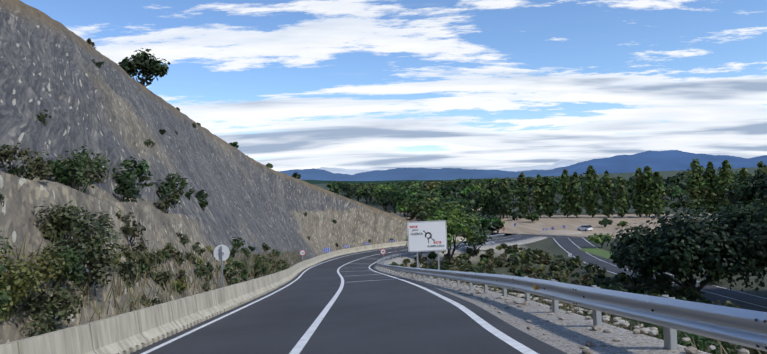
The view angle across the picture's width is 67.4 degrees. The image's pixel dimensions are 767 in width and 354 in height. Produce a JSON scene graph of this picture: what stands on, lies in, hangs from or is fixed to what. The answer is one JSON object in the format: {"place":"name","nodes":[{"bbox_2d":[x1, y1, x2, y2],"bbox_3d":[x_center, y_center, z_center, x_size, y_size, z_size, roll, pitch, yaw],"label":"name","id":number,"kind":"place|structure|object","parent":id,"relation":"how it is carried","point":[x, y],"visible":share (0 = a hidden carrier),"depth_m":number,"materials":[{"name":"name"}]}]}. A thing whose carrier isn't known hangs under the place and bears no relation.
{"place":"outdoors","nodes":[
{"label":"outdoors","id":0,"kind":"place"},
{"bbox_2d":[213,245,229,286],"bbox_3d":[-6.036,3.797,21.557,0.620,2.515,0.076,-2,-1,3],"label":"round sign","id":1,"kind":"object","parent":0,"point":[221,253],"visible":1,"depth_m":21.57,"materials":[{"name":"silver metal"}]},
{"bbox_2d":[130,235,566,353],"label":"road asphalt","id":2,"kind":"structure","parent":0,"point":[380,314],"depth_m":12.19,"materials":[{"name":"grey asphalt"}]},
{"bbox_2d":[0,237,465,353],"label":"concrete barrier","id":3,"kind":"object","parent":2,"relation":"on","point":[130,332],"visible":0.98,"depth_m":12.38,"materials":[{"name":"beige concrete"}]},
{"bbox_2d":[141,235,517,353],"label":"edge marking","id":4,"kind":"structure","parent":2,"relation":"on","point":[169,341],"depth_m":15.77,"materials":[{"name":"paint"}]},
{"bbox_2d":[289,237,517,353],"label":"marking","id":5,"kind":"structure","parent":2,"relation":"on","point":[301,343],"depth_m":12.54,"materials":[{"name":"paint"}]},
{"bbox_2d":[368,236,540,353],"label":"edge marking","id":6,"kind":"object","parent":2,"relation":"on","point":[520,347],"visible":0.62,"depth_m":9.38,"materials":[{"name":"paint"}]},
{"bbox_2d":[303,180,456,183],"bbox_3d":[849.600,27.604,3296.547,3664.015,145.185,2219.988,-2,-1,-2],"label":"forested hills","id":7,"kind":"structure","parent":0,"point":[325,182],"depth_m":3403.01,"materials":[{"name":"green plant"}]},
{"bbox_2d":[20,0,766,170],"label":"sky","id":8,"kind":"structure","parent":0,"point":[297,84],"materials":[{"name":"blue"}]},
{"bbox_2d":[279,168,561,180],"bbox_3d":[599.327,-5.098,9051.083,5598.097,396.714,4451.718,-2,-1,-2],"label":"mountains","id":9,"kind":"structure","parent":0,"point":[404,174],"depth_m":8197.77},
{"bbox_2d":[278,159,575,174],"bbox_3d":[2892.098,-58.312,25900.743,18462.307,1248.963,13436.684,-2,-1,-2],"label":"clouds","id":10,"kind":"structure","parent":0,"point":[561,163],"depth_m":24582.81,"materials":[{"name":"white"}]},
{"bbox_2d":[312,167,766,304],"bbox_3d":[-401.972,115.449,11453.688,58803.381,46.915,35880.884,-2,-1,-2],"label":"ground","id":11,"kind":"structure","parent":0,"point":[551,246],"depth_m":118.57,"materials":[{"name":"brown soil"}]},
{"bbox_2d":[0,0,495,343],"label":"rocky hillside","id":12,"kind":"structure","parent":11,"relation":"on","point":[111,112],"depth_m":25.29,"materials":[{"name":"grey stone"}]},
{"bbox_2d":[0,200,288,336],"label":"bushes","id":13,"kind":"object","parent":12,"relation":"on","point":[69,258],"visible":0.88,"depth_m":12.11,"materials":[{"name":"green plant"}]},
{"bbox_2d":[0,232,303,331],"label":"dry grass","id":14,"kind":"structure","parent":12,"relation":"on","point":[134,302],"depth_m":16.03,"materials":[{"name":"beige plant"}]},
{"bbox_2d":[0,59,392,274],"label":"slope shrubs","id":15,"kind":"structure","parent":12,"relation":"on","point":[81,168],"depth_m":18.17,"materials":[{"name":"green plant"}]},
{"bbox_2d":[86,38,353,198],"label":"shrubs","id":16,"kind":"object","parent":12,"relation":"on","point":[145,65],"visible":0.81,"depth_m":50.29,"materials":[{"name":"green plant"}]},
{"bbox_2d":[323,248,330,252],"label":"chevron sign","id":17,"kind":"object","parent":12,"relation":"attached to","point":[325,250],"visible":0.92,"depth_m":78.55,"materials":[{"name":"blue metal"}]},
{"bbox_2d":[380,249,385,263],"bbox_3d":[-0.002,8.854,61.129,0.620,2.484,0.076,-2,-1,0],"label":"speed sign","id":18,"kind":"object","parent":11,"relation":"on","point":[383,251],"visible":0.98,"depth_m":61.10,"materials":[{"name":"white metal"}]},
{"bbox_2d":[407,220,446,278],"bbox_3d":[2.334,4.093,30.193,2.050,3.558,0.089,-2,-1,-1],"label":"road sign","id":19,"kind":"object","parent":11,"relation":"on","point":[427,236],"visible":1,"depth_m":30.16,"materials":[{"name":"white metal"}]},
{"bbox_2d":[326,174,585,196],"bbox_3d":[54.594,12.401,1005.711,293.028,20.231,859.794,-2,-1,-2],"label":"trees","id":20,"kind":"object","parent":11,"relation":"on","point":[344,187],"visible":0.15,"depth_m":665.81,"materials":[{"name":"green plant"}]},
{"bbox_2d":[403,193,512,233],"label":"trees","id":21,"kind":"object","parent":11,"relation":"on","point":[421,209],"visible":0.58,"depth_m":202.11,"materials":[{"name":"green plant"}]},
{"bbox_2d":[406,197,627,266],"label":"roadside trees","id":22,"kind":"object","parent":11,"relation":"on","point":[454,226],"visible":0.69,"depth_m":85.02,"materials":[{"name":"green plant"}]},
{"bbox_2d":[377,242,677,349],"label":"guardrail posts","id":23,"kind":"object","parent":11,"relation":"on","point":[670,338],"visible":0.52,"depth_m":8.36,"materials":[{"name":"silver metal"}]},
{"bbox_2d":[373,237,709,353],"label":"shoulder gravel","id":24,"kind":"structure","parent":11,"relation":"on","point":[583,332],"depth_m":8.85,"materials":[{"name":"grey gravel"}]},
{"bbox_2d":[347,171,738,200],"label":"trees","id":25,"kind":"object","parent":11,"relation":"on","point":[530,181],"visible":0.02,"depth_m":505.47,"materials":[{"name":"green plant"}]},
{"bbox_2d":[351,173,753,205],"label":"trees","id":26,"kind":"object","parent":11,"relation":"on","point":[367,191],"visible":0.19,"depth_m":403.20,"materials":[{"name":"green plant"}]},
{"bbox_2d":[371,180,737,217],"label":"trees","id":27,"kind":"object","parent":11,"relation":"on","point":[385,197],"visible":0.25,"depth_m":299.23,"materials":[{"name":"green plant"}]},
{"bbox_2d":[386,272,748,353],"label":"shoulder stones","id":28,"kind":"object","parent":11,"relation":"on","point":[647,330],"visible":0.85,"depth_m":8.85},
{"bbox_2d":[376,241,766,351],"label":"guardrail beam","id":29,"kind":"structure","parent":11,"relation":"on","point":[739,326],"depth_m":6.33,"materials":[{"name":"silver metal"}]},
{"bbox_2d":[393,266,766,349],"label":"guardrail bolts","id":30,"kind":"object","parent":29,"relation":"attached to","point":[756,319],"visible":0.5,"depth_m":6.27,"materials":[{"name":"silver metal"}]},
{"bbox_2d":[389,243,766,353],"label":"bushes","id":31,"kind":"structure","parent":11,"relation":"on","point":[559,270],"depth_m":78.56,"materials":[{"name":"green plant"}]},
{"bbox_2d":[389,269,766,353],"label":"rocks","id":32,"kind":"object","parent":11,"relation":"on","point":[608,321],"depth_m":9.48,"materials":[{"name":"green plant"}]},
{"bbox_2d":[462,196,757,213],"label":"field edge trees","id":33,"kind":"object","parent":11,"relation":"on","point":[680,203],"visible":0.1,"depth_m":219.32,"materials":[{"name":"green plant"}]},
{"bbox_2d":[479,159,766,217],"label":"trees","id":34,"kind":"object","parent":11,"relation":"on","point":[650,202],"visible":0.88,"depth_m":193.03,"materials":[{"name":"green plant"}]},
{"bbox_2d":[493,213,756,237],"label":"dirt ground","id":35,"kind":"structure","parent":11,"relation":"on","point":[556,222],"depth_m":177.03,"materials":[{"name":"beige soil"}]},
{"bbox_2d":[577,225,592,230],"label":"white car","id":36,"kind":"object","parent":35,"relation":"on","point":[586,227],"visible":0.98,"depth_m":153.27,"materials":[{"name":"white paint"}]},
{"bbox_2d":[605,171,766,296],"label":"trees","id":37,"kind":"object","parent":11,"relation":"on","point":[678,248],"visible":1,"depth_m":62.82,"materials":[{"name":"green plant"}]},
{"bbox_2d":[513,234,578,237],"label":"road","id":38,"kind":"structure","parent":0,"point":[551,236],"depth_m":143.83,"materials":[{"name":"grey asphalt"}]},
{"bbox_2d":[540,230,581,234],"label":"roundabout island","id":39,"kind":"structure","parent":38,"relation":"on","point":[559,232],"depth_m":149.04,"materials":[{"name":"grey concrete"}]},
{"bbox_2d":[552,237,766,311],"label":"road asphalt","id":40,"kind":"structure","parent":0,"point":[567,245],"depth_m":75.48,"materials":[{"name":"grey asphalt"}]},
{"bbox_2d":[578,247,653,271],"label":"verge","id":41,"kind":"structure","parent":40,"relation":"on","point":[599,252],"depth_m":111.90,"materials":[{"name":"green plant"}]},
{"bbox_2d":[568,238,765,307],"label":"road marking","id":42,"kind":"object","parent":40,"relation":"on","point":[673,282],"visible":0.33,"depth_m":75.54,"materials":[{"name":"paint"}]},
{"bbox_2d":[582,237,766,298],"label":"road line","id":43,"kind":"object","parent":40,"relation":"on","point":[698,281],"visible":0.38,"depth_m":73.54,"materials":[{"name":"paint"}]},
{"bbox_2d":[554,150,766,174],"bbox_3d":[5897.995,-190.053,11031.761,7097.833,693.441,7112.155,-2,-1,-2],"label":"mountains","id":44,"kind":"structure","parent":0,"point":[671,160],"depth_m":10049.28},
{"bbox_3d":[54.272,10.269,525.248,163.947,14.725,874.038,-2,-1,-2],"label":"field","id":45,"kind":"structure","parent":0,"visible":0},
{"bbox_2d":[391,212,416,221],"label":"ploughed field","id":46,"kind":"structure","parent":45,"relation":"on","point":[401,215],"depth_m":254.90,"materials":[{"name":"beige soil"}]}
]}

